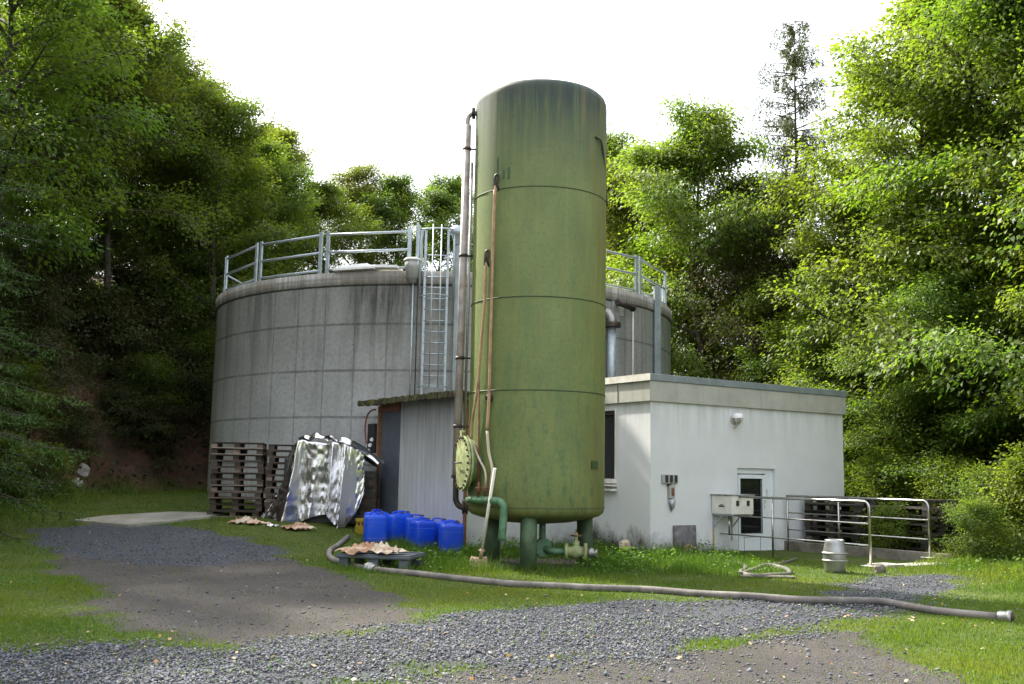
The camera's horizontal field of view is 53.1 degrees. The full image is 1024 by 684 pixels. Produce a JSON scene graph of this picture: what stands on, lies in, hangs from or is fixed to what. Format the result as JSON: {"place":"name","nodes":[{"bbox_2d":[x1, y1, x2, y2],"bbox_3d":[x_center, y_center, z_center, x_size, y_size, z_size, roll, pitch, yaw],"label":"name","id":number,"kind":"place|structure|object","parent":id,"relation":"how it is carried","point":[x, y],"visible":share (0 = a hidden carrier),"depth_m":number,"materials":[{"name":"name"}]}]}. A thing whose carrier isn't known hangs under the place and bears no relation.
{"place":"outdoors","nodes":[
{"label":"outdoors","id":0,"kind":"place"},
{"bbox_2d":[7,0,1010,387],"label":"sky","id":1,"kind":"structure","parent":0,"point":[395,84],"materials":[{"name":"white"}]},
{"bbox_2d":[0,522,1021,683],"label":"gravel","id":2,"kind":"structure","parent":0,"point":[113,675],"depth_m":9.51,"materials":[{"name":"grey gravel"}]},
{"bbox_2d":[0,275,1023,683],"bbox_3d":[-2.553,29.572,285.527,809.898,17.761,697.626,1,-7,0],"label":"ground","id":3,"kind":"structure","parent":0,"point":[378,599],"depth_m":13.04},
{"bbox_2d":[0,428,61,505],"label":"bush","id":4,"kind":"object","parent":3,"relation":"on","point":[5,443],"visible":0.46,"depth_m":25.23,"materials":[{"name":"green plant"}]},
{"bbox_2d":[0,140,67,430],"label":"spruce tree","id":5,"kind":"object","parent":3,"relation":"on","point":[6,369],"visible":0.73,"depth_m":26.51,"materials":[{"name":"green plant"}]},
{"bbox_2d":[0,448,75,501],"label":"bush","id":6,"kind":"object","parent":3,"relation":"on","point":[39,468],"visible":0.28,"depth_m":26.48,"materials":[{"name":"green plant"}]},
{"bbox_2d":[0,352,77,441],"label":"bush","id":7,"kind":"object","parent":3,"relation":"on","point":[26,378],"visible":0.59,"depth_m":28.40,"materials":[{"name":"green plant"}]},
{"bbox_2d":[0,248,87,353],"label":"bush","id":8,"kind":"object","parent":3,"relation":"on","point":[33,299],"visible":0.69,"depth_m":30.73,"materials":[{"name":"green plant"}]},
{"bbox_2d":[0,31,102,552],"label":"spruce tree","id":9,"kind":"object","parent":3,"relation":"on","point":[10,437],"visible":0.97,"depth_m":20.80,"materials":[{"name":"green plant"}]},
{"bbox_2d":[12,436,92,498],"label":"bush","id":10,"kind":"object","parent":3,"relation":"on","point":[57,464],"visible":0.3,"depth_m":27.32,"materials":[{"name":"green plant"}]},
{"bbox_2d":[0,319,111,428],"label":"bush","id":11,"kind":"object","parent":3,"relation":"on","point":[46,341],"visible":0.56,"depth_m":29.39,"materials":[{"name":"green plant"}]},
{"bbox_2d":[0,132,117,322],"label":"broadleaf tree","id":12,"kind":"object","parent":3,"relation":"on","point":[3,248],"visible":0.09,"depth_m":34.07,"materials":[{"name":"green plant"}]},
{"bbox_2d":[0,227,138,372],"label":"bush","id":13,"kind":"object","parent":3,"relation":"on","point":[72,269],"visible":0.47,"depth_m":33.71,"materials":[{"name":"green plant"}]},
{"bbox_2d":[0,2,146,325],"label":"birch tree","id":14,"kind":"object","parent":3,"relation":"on","point":[118,240],"visible":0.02,"depth_m":35.64,"materials":[{"name":"green plant"}]},
{"bbox_2d":[38,393,118,462],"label":"bush","id":15,"kind":"object","parent":3,"relation":"on","point":[79,417],"visible":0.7,"depth_m":29.93,"materials":[{"name":"green plant"}]},
{"bbox_2d":[0,0,176,272],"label":"broadleaf tree","id":16,"kind":"object","parent":3,"relation":"on","point":[46,34],"visible":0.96,"depth_m":28.50,"materials":[{"name":"green plant"}]},
{"bbox_2d":[0,0,189,339],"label":"broadleaf tree","id":17,"kind":"object","parent":3,"relation":"on","point":[143,90],"visible":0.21,"depth_m":34.16,"materials":[{"name":"green plant"}]},
{"bbox_2d":[30,276,176,404],"bbox_3d":[-13.718,0.032,34.244,5.097,4.474,4.918,-6,-10,43],"label":"bush","id":18,"kind":"object","parent":3,"relation":"on","point":[115,315],"visible":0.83,"depth_m":33.89,"materials":[{"name":"green plant"}]},
{"bbox_2d":[1,0,245,372],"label":"broadleaf tree","id":19,"kind":"object","parent":3,"relation":"on","point":[174,41],"visible":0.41,"depth_m":35.25,"materials":[{"name":"green plant"}]},
{"bbox_2d":[83,374,163,440],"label":"bush","id":20,"kind":"object","parent":3,"relation":"on","point":[121,398],"visible":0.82,"depth_m":32.72,"materials":[{"name":"green plant"}]},
{"bbox_2d":[75,175,181,333],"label":"broadleaf tree","id":21,"kind":"object","parent":3,"relation":"on","point":[132,201],"visible":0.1,"depth_m":37.92,"materials":[{"name":"green plant"}]},
{"bbox_2d":[60,242,216,359],"bbox_3d":[-13.456,-0.946,36.949,6.116,5.369,5.901,2,-7,-5],"label":"bush","id":22,"kind":"object","parent":3,"relation":"on","point":[131,276],"visible":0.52,"depth_m":36.26,"materials":[{"name":"green plant"}]},
{"bbox_2d":[98,347,197,432],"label":"bush","id":23,"kind":"object","parent":3,"relation":"on","point":[146,364],"visible":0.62,"depth_m":34.23,"materials":[{"name":"green plant"}]},
{"bbox_2d":[73,511,223,526],"bbox_3d":[-8.210,4.112,23.435,1.718,0.402,3.182,-5,-9,37],"label":"concrete pad","id":24,"kind":"object","parent":3,"relation":"on","point":[135,520],"visible":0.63,"depth_m":23.06,"materials":[{"name":"grey concrete"}]},
{"bbox_2d":[87,134,233,337],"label":"broadleaf tree","id":25,"kind":"object","parent":3,"relation":"on","point":[167,244],"visible":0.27,"depth_m":38.05,"materials":[{"name":"green plant"}]},
{"bbox_2d":[115,323,213,426],"bbox_3d":[-11.951,1.512,36.022,4.918,4.474,5.097,-2,-8,24],"label":"bush","id":26,"kind":"object","parent":3,"relation":"on","point":[187,360],"visible":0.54,"depth_m":35.64,"materials":[{"name":"green plant"}]},
{"bbox_2d":[117,268,219,355],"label":"bush","id":27,"kind":"object","parent":3,"relation":"on","point":[178,305],"visible":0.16,"depth_m":38.02,"materials":[{"name":"green plant"}]},
{"bbox_2d":[94,43,257,335],"bbox_3d":[-13.188,-5.219,38.846,6.384,12.772,5.873,8,-10,-43],"label":"broadleaf tree","id":28,"kind":"object","parent":3,"relation":"on","point":[190,73],"visible":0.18,"depth_m":38.49,"materials":[{"name":"green plant"}]},
{"bbox_2d":[144,319,215,425],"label":"bush","id":29,"kind":"object","parent":3,"relation":"on","point":[201,338],"visible":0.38,"depth_m":36.69,"materials":[{"name":"green plant"}]},
{"bbox_2d":[125,235,251,343],"bbox_3d":[-12.470,-1.425,40.695,6.753,5.852,7.078,5,-8,-29],"label":"bush","id":30,"kind":"object","parent":3,"relation":"on","point":[207,275],"visible":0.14,"depth_m":39.39,"materials":[{"name":"green plant"}]},
{"bbox_2d":[95,65,315,327],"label":"broadleaf tree","id":31,"kind":"object","parent":3,"relation":"on","point":[211,86],"visible":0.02,"depth_m":44.87,"materials":[{"name":"green plant"}]},
{"bbox_2d":[98,72,314,412],"bbox_3d":[-11.375,-3.448,38.957,7.613,13.342,8.588,2,-7,-5],"label":"broadleaf tree","id":32,"kind":"object","parent":3,"relation":"on","point":[236,110],"visible":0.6,"depth_m":38.23,"materials":[{"name":"green plant"}]},
{"bbox_2d":[169,180,275,328],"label":"broadleaf tree","id":33,"kind":"object","parent":3,"relation":"on","point":[232,253],"visible":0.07,"depth_m":40.55,"materials":[{"name":"green plant"}]},
{"bbox_2d":[208,135,350,293],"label":"broadleaf tree","id":34,"kind":"object","parent":3,"relation":"on","point":[297,204],"visible":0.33,"depth_m":42.08,"materials":[{"name":"green plant"}]},
{"bbox_2d":[246,120,347,279],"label":"tree","id":35,"kind":"object","parent":3,"relation":"on","point":[291,141],"visible":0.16,"depth_m":47.21,"materials":[{"name":"green plant"}]},
{"bbox_2d":[253,177,391,278],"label":"broadleaf tree","id":36,"kind":"object","parent":3,"relation":"on","point":[330,213],"visible":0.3,"depth_m":45.72,"materials":[{"name":"green plant"}]},
{"bbox_2d":[284,457,378,524],"bbox_3d":[-4.302,3.577,24.465,2.190,1.590,0.858,1,-7,-3],"label":"covered pile","id":37,"kind":"object","parent":3,"relation":"on","point":[369,501],"visible":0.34,"depth_m":24.20,"materials":[{"name":"plastic"}]},
{"bbox_2d":[260,432,383,528],"bbox_3d":[-4.497,3.230,24.111,2.915,2.212,1.367,1,-7,0],"label":"foil cover","id":38,"kind":"object","parent":37,"relation":"on","point":[324,478],"visible":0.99,"depth_m":23.78,"materials":[{"name":"silver metal"}]},
{"bbox_2d":[268,159,426,271],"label":"broadleaf tree","id":39,"kind":"object","parent":3,"relation":"on","point":[359,176],"visible":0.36,"depth_m":49.50,"materials":[{"name":"green plant"}]},
{"bbox_2d":[363,512,387,542],"bbox_3d":[-2.881,3.913,21.620,0.478,0.652,0.387,3,-8,-18],"label":"canister","id":40,"kind":"object","parent":3,"relation":"on","point":[375,528],"visible":0.94,"depth_m":21.45,"materials":[{"name":"blue plastic"}]},
{"bbox_2d":[336,552,425,569],"bbox_3d":[-2.195,3.676,17.216,1.280,0.262,0.880,-1,-8,13],"label":"plastic pallet","id":41,"kind":"object","parent":3,"relation":"on","point":[405,558],"visible":0.69,"depth_m":16.91,"materials":[{"name":"plastic"}]},
{"bbox_2d":[335,541,408,554],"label":"crumpled sacks","id":42,"kind":"object","parent":41,"relation":"on","point":[380,547],"visible":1,"depth_m":17.02,"materials":[{"name":"brown paper"}]},
{"bbox_2d":[340,168,450,271],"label":"broadleaf tree","id":43,"kind":"object","parent":3,"relation":"on","point":[392,186],"visible":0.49,"depth_m":48.60,"materials":[{"name":"green plant"}]},
{"bbox_2d":[387,511,409,541],"bbox_3d":[-2.513,4.032,22.412,0.478,0.652,0.387,6,-9,-34],"label":"canister","id":44,"kind":"object","parent":3,"relation":"on","point":[396,525],"visible":0.7,"depth_m":22.23,"materials":[{"name":"blue plastic"}]},
{"bbox_2d":[353,167,473,271],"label":"broadleaf tree","id":45,"kind":"object","parent":3,"relation":"on","point":[446,192],"visible":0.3,"depth_m":50.37,"materials":[{"name":"green plant"}]},
{"bbox_2d":[410,517,435,548],"bbox_3d":[-1.862,3.986,21.361,0.478,0.652,0.387,6,-9,-31],"label":"canister","id":46,"kind":"object","parent":3,"relation":"on","point":[421,531],"visible":0.83,"depth_m":21.21,"materials":[{"name":"blue plastic"}]},
{"bbox_2d":[207,271,671,500],"bbox_3d":[-2.207,2.612,33.335,14.670,7.082,14.670,1,-7,0],"label":"concrete tank","id":47,"kind":"object","parent":3,"relation":"on","point":[296,358],"visible":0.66,"depth_m":27.04,"materials":[{"name":"grey concrete"}]},
{"bbox_2d":[333,263,402,272],"bbox_3d":[-3.775,-1.941,26.963,1.750,0.195,0.677,-1,-8,16],"label":"roof sheet","id":48,"kind":"object","parent":47,"relation":"on","point":[357,267],"visible":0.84,"depth_m":26.76,"materials":[{"name":"white plastic"}]},
{"bbox_2d":[404,257,422,394],"bbox_3d":[-2.595,0.060,26.205,0.490,4.501,0.490,1,-7,0],"label":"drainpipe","id":49,"kind":"object","parent":47,"relation":"attached to","point":[412,271],"visible":0.97,"depth_m":26.27,"materials":[{"name":"grey metal"}]},
{"bbox_2d":[416,223,468,394],"bbox_3d":[-1.837,-0.369,26.166,1.373,5.470,1.178,1,-7,0],"label":"access ladder","id":50,"kind":"object","parent":47,"relation":"attached to","point":[454,231],"visible":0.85,"depth_m":26.30,"materials":[{"name":"metal"}]},
{"bbox_2d":[223,228,666,304],"bbox_3d":[-2.128,-1.433,33.858,14.454,1.250,14.444,1,-7,0],"label":"guard railing","id":51,"kind":"object","parent":47,"relation":"on","point":[409,248],"visible":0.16,"depth_m":28.58,"materials":[{"name":"metal"}]},
{"bbox_2d":[605,308,620,411],"bbox_3d":[2.596,0.499,27.922,0.752,3.056,0.494,-3,-8,27],"label":"overflow pipe","id":52,"kind":"object","parent":47,"relation":"attached to","point":[612,324],"visible":0.66,"depth_m":27.82,"materials":[{"name":"metal"}]},
{"bbox_2d":[653,286,660,373],"bbox_3d":[4.229,0.504,29.853,0.200,4.300,0.100,4,-8,-22],"label":"cable duct","id":53,"kind":"object","parent":47,"relation":"attached to","point":[657,331],"visible":0.56,"depth_m":29.92,"materials":[{"name":"metal"}]},
{"bbox_2d":[0,268,889,490],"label":"undergrowth","id":54,"kind":"object","parent":3,"relation":"on","point":[178,459],"visible":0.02,"depth_m":32.94,"materials":[{"name":"green plant"}]},
{"bbox_2d":[439,521,463,552],"bbox_3d":[-1.221,3.926,20.614,0.478,0.652,0.387,2,-7,-9],"label":"canister","id":55,"kind":"object","parent":3,"relation":"on","point":[449,534],"visible":0.8,"depth_m":20.44,"materials":[{"name":"blue plastic"}]},
{"bbox_2d":[357,390,576,547],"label":"metal shed","id":56,"kind":"structure","parent":3,"relation":"on","point":[415,433],"depth_m":23.11,"materials":[{"name":"paint"}]},
{"bbox_2d":[379,411,400,513],"bbox_3d":[-2.917,3.166,24.525,0.050,3.000,0.960,6,-9,-33],"label":"door","id":57,"kind":"structure","parent":56,"relation":"in","point":[391,421],"depth_m":24.52,"materials":[{"name":"paint"}]},
{"bbox_2d":[0,469,1023,683],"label":"grass","id":58,"kind":"structure","parent":3,"relation":"on","point":[675,566],"depth_m":14.79,"materials":[{"name":"green plant"}]},
{"bbox_2d":[0,476,1023,683],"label":"weeds","id":59,"kind":"object","parent":3,"relation":"on","point":[634,558],"visible":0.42,"depth_m":17.37,"materials":[{"name":"green plant"}]},
{"bbox_2d":[452,79,607,570],"bbox_3d":[0.363,-0.293,18.793,2.792,8.910,2.484,1,-7,0],"label":"green steel tank","id":60,"kind":"object","parent":3,"relation":"on","point":[541,147],"visible":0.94,"depth_m":17.82,"materials":[{"name":"metal"}]},
{"bbox_2d":[451,107,475,513],"bbox_3d":[-0.852,-0.667,18.738,0.362,7.530,0.256,1,-7,0],"label":"downpipe","id":61,"kind":"object","parent":60,"relation":"attached to","point":[467,183],"visible":0.87,"depth_m":18.72,"materials":[{"name":"metal"}]},
{"bbox_2d":[470,249,489,486],"bbox_3d":[-0.555,0.526,17.911,0.506,4.351,0.134,-6,-10,42],"label":"level hose","id":62,"kind":"object","parent":60,"relation":"attached to","point":[486,259],"visible":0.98,"depth_m":17.93,"materials":[{"name":"rubber"}]},
{"bbox_2d":[465,482,507,540],"bbox_3d":[-0.523,2.885,17.540,0.369,0.961,1.348,5,-8,-27],"label":"outlet arm","id":63,"kind":"object","parent":60,"relation":"attached to","point":[501,503],"visible":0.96,"depth_m":17.07},
{"bbox_2d":[486,173,498,487],"bbox_3d":[-0.336,-0.167,17.766,0.169,5.688,0.143,1,-7,0],"label":"level hose","id":64,"kind":"object","parent":60,"relation":"attached to","point":[495,180],"visible":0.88,"depth_m":17.79,"materials":[{"name":"rubber"}]},
{"bbox_2d":[537,524,597,560],"bbox_3d":[0.938,3.459,17.696,1.091,0.607,0.419,-2,-8,20],"label":"drain valve","id":65,"kind":"object","parent":60,"relation":"attached to","point":[545,548],"visible":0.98,"depth_m":17.60,"materials":[{"name":"green paint"}]},
{"bbox_2d":[326,534,1014,621],"bbox_3d":[0.229,3.572,15.983,3.042,0.329,13.765,8,-10,-44],"label":"suction hose","id":66,"kind":"object","parent":3,"relation":"on","point":[1006,615],"visible":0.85,"depth_m":13.82,"materials":[{"name":"rubber"}]},
{"bbox_2d":[606,122,735,375],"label":"broadleaf tree","id":67,"kind":"object","parent":3,"relation":"on","point":[613,144],"visible":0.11,"depth_m":45.92,"materials":[{"name":"green plant"}]},
{"bbox_2d":[606,131,747,375],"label":"broadleaf tree","id":68,"kind":"object","parent":3,"relation":"on","point":[612,233],"visible":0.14,"depth_m":43.53,"materials":[{"name":"green plant"}]},
{"bbox_2d":[673,525,696,550],"bbox_3d":[3.677,4.240,21.766,0.620,0.681,0.086,6,-9,-33],"label":"stone slab","id":69,"kind":"object","parent":3,"relation":"on","point":[681,533],"depth_m":21.75,"materials":[{"name":"grey stone"}]},
{"bbox_2d":[644,248,738,379],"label":"broadleaf tree","id":70,"kind":"object","parent":3,"relation":"on","point":[684,337],"visible":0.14,"depth_m":39.34,"materials":[{"name":"green plant"}]},
{"bbox_2d":[606,87,826,385],"bbox_3d":[6.559,-0.103,37.889,10.148,18.143,13.049,1,-7,1],"label":"broadleaf tree","id":71,"kind":"object","parent":3,"relation":"on","point":[678,168],"visible":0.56,"depth_m":36.69,"materials":[{"name":"green plant"}]},
{"bbox_2d":[593,373,846,552],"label":"white pump house","id":72,"kind":"structure","parent":3,"relation":"on","point":[782,441],"depth_m":22.65,"materials":[{"name":"paint"}]},
{"bbox_2d":[604,408,616,490],"bbox_3d":[1.864,2.427,23.077,0.290,1.815,1.570,6,-9,-33],"label":"window","id":73,"kind":"structure","parent":72,"relation":"in","point":[610,417],"depth_m":22.79,"materials":[{"name":"black glass"}]},
{"bbox_2d":[710,494,754,548],"bbox_3d":[4.790,3.988,22.215,0.720,1.354,0.660,6,-9,-33],"label":"control cabinet","id":74,"kind":"object","parent":72,"relation":"attached to","point":[727,505],"visible":0.94,"depth_m":22.08,"materials":[{"name":"white metal"}]},
{"bbox_2d":[738,474,767,550],"bbox_3d":[5.453,3.905,23.104,0.915,1.810,0.146,6,-9,-33],"label":"door","id":75,"kind":"structure","parent":72,"relation":"in","point":[747,484],"depth_m":23.16,"materials":[{"name":"plastic"}]},
{"bbox_2d":[668,167,838,384],"bbox_3d":[8.530,0.310,37.080,7.793,13.718,7.018,5,-8,-27],"label":"broadleaf tree","id":76,"kind":"object","parent":3,"relation":"on","point":[725,268],"visible":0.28,"depth_m":36.71,"materials":[{"name":"green plant"}]},
{"bbox_2d":[693,167,834,387],"bbox_3d":[9.767,0.471,35.276,7.359,12.954,6.627,-1,-8,15],"label":"broadleaf tree","id":77,"kind":"object","parent":3,"relation":"on","point":[765,265],"visible":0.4,"depth_m":35.50,"materials":[{"name":"green plant"}]},
{"bbox_2d":[689,234,864,378],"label":"broadleaf tree","id":78,"kind":"object","parent":3,"relation":"on","point":[711,348],"visible":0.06,"depth_m":38.50,"materials":[{"name":"green plant"}]},
{"bbox_2d":[726,19,848,340],"bbox_3d":[10.880,-2.826,38.723,5.569,19.756,5.919,6,-9,-34],"label":"larch tree","id":79,"kind":"object","parent":3,"relation":"on","point":[795,61],"visible":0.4,"depth_m":39.31,"materials":[{"name":"green plant"}]},
{"bbox_2d":[725,281,944,532],"bbox_3d":[10.775,2.564,32.001,8.180,9.316,6.361,-3,-9,31],"label":"broadleaf tree","id":80,"kind":"object","parent":3,"relation":"on","point":[750,364],"visible":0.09,"depth_m":31.82,"materials":[{"name":"green plant"}]},
{"bbox_2d":[822,539,847,572],"bbox_3d":[5.619,3.733,17.822,0.436,0.584,0.436,1,-7,0],"label":"beer keg","id":81,"kind":"object","parent":3,"relation":"on","point":[834,559],"visible":0.95,"depth_m":17.67,"materials":[{"name":"metal"}]},
{"bbox_2d":[756,189,933,495],"bbox_3d":[10.642,0.816,31.395,6.374,11.171,7.191,-2,-8,24],"label":"broadleaf tree","id":82,"kind":"object","parent":3,"relation":"on","point":[832,226],"visible":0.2,"depth_m":30.99,"materials":[{"name":"green plant"}]},
{"bbox_2d":[784,541,951,561],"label":"kerb wall","id":83,"kind":"structure","parent":3,"relation":"on","point":[893,554],"depth_m":21.51,"materials":[{"name":"concrete"}]},
{"bbox_2d":[786,495,932,557],"bbox_3d":[7.355,3.950,21.918,0.260,1.245,3.781,6,-9,-33],"label":"ramp railing","id":84,"kind":"object","parent":83,"relation":"on","point":[890,499],"visible":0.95,"depth_m":21.84,"materials":[{"name":"silver metal"}]},
{"bbox_2d":[742,31,1023,497],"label":"broadleaf tree","id":85,"kind":"object","parent":3,"relation":"on","point":[887,146],"visible":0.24,"depth_m":29.99,"materials":[{"name":"green plant"}]},
{"bbox_2d":[842,379,930,533],"bbox_3d":[10.581,3.730,29.685,6.193,5.120,5.909,0,-7,6],"label":"bush","id":86,"kind":"object","parent":3,"relation":"on","point":[855,422],"visible":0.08,"depth_m":29.34,"materials":[{"name":"green plant"}]},
{"bbox_2d":[843,436,933,544],"bbox_3d":[9.578,4.088,26.468,3.429,3.347,3.821,6,-9,-35],"label":"bush","id":87,"kind":"object","parent":3,"relation":"on","point":[874,489],"visible":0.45,"depth_m":26.01,"materials":[{"name":"green plant"}]},
{"bbox_2d":[851,496,938,555],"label":"bush","id":88,"kind":"object","parent":3,"relation":"on","point":[890,512],"visible":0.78,"depth_m":21.65,"materials":[{"name":"green plant"}]},
{"bbox_2d":[769,0,1023,529],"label":"broadleaf tree","id":89,"kind":"object","parent":3,"relation":"on","point":[941,78],"visible":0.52,"depth_m":27.98,"materials":[{"name":"green plant"}]},
{"bbox_2d":[780,238,1023,537],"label":"broadleaf tree","id":90,"kind":"object","parent":3,"relation":"on","point":[910,304],"visible":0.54,"depth_m":26.48,"materials":[{"name":"green plant"}]},
{"bbox_2d":[818,0,1023,459],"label":"broadleaf tree","id":91,"kind":"object","parent":3,"relation":"on","point":[1008,11],"visible":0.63,"depth_m":26.61,"materials":[{"name":"green plant"}]},
{"bbox_2d":[843,377,1011,535],"bbox_3d":[11.030,3.490,27.628,5.909,5.120,6.193,7,-9,-39],"label":"bush","id":92,"kind":"object","parent":3,"relation":"on","point":[919,422],"visible":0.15,"depth_m":27.29,"materials":[{"name":"green plant"}]},
{"bbox_2d":[880,446,1004,544],"bbox_3d":[10.469,3.982,24.641,3.048,2.975,3.396,-1,-8,18],"label":"bush","id":93,"kind":"object","parent":3,"relation":"on","point":[935,486],"visible":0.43,"depth_m":24.58,"materials":[{"name":"green plant"}]},
{"bbox_2d":[896,390,1022,537],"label":"bush","id":94,"kind":"object","parent":3,"relation":"on","point":[967,444],"visible":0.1,"depth_m":26.29,"materials":[{"name":"green plant"}]},
{"bbox_2d":[931,492,1023,564],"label":"bush","id":95,"kind":"object","parent":3,"relation":"on","point":[974,511],"visible":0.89,"depth_m":20.48,"materials":[{"name":"green plant"}]},
{"bbox_2d":[931,380,1023,545],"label":"bush","id":96,"kind":"object","parent":3,"relation":"on","point":[1011,435],"visible":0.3,"depth_m":25.57,"materials":[{"name":"green plant"}]},
{"bbox_2d":[932,457,1023,555],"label":"bush","id":97,"kind":"object","parent":3,"relation":"on","point":[979,477],"visible":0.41,"depth_m":22.09,"materials":[{"name":"green plant"}]},
{"bbox_2d":[955,33,1023,424],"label":"broadleaf tree","id":98,"kind":"object","parent":3,"relation":"on","point":[1016,295],"visible":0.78,"depth_m":24.40,"materials":[{"name":"green plant"}]},
{"bbox_2d":[968,439,1023,561],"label":"bush","id":99,"kind":"object","parent":3,"relation":"on","point":[1013,471],"visible":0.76,"depth_m":21.08,"materials":[{"name":"green plant"}]},
{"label":"ramp","id":100,"kind":"structure","parent":0,"visible":0},
{"bbox_2d":[720,495,871,566],"bbox_3d":[5.659,3.810,20.720,0.260,1.315,4.010,6,-9,-33],"label":"ramp railing","id":101,"kind":"object","parent":100,"relation":"on","point":[772,518],"visible":0.85,"depth_m":20.48,"materials":[{"name":"silver metal"}]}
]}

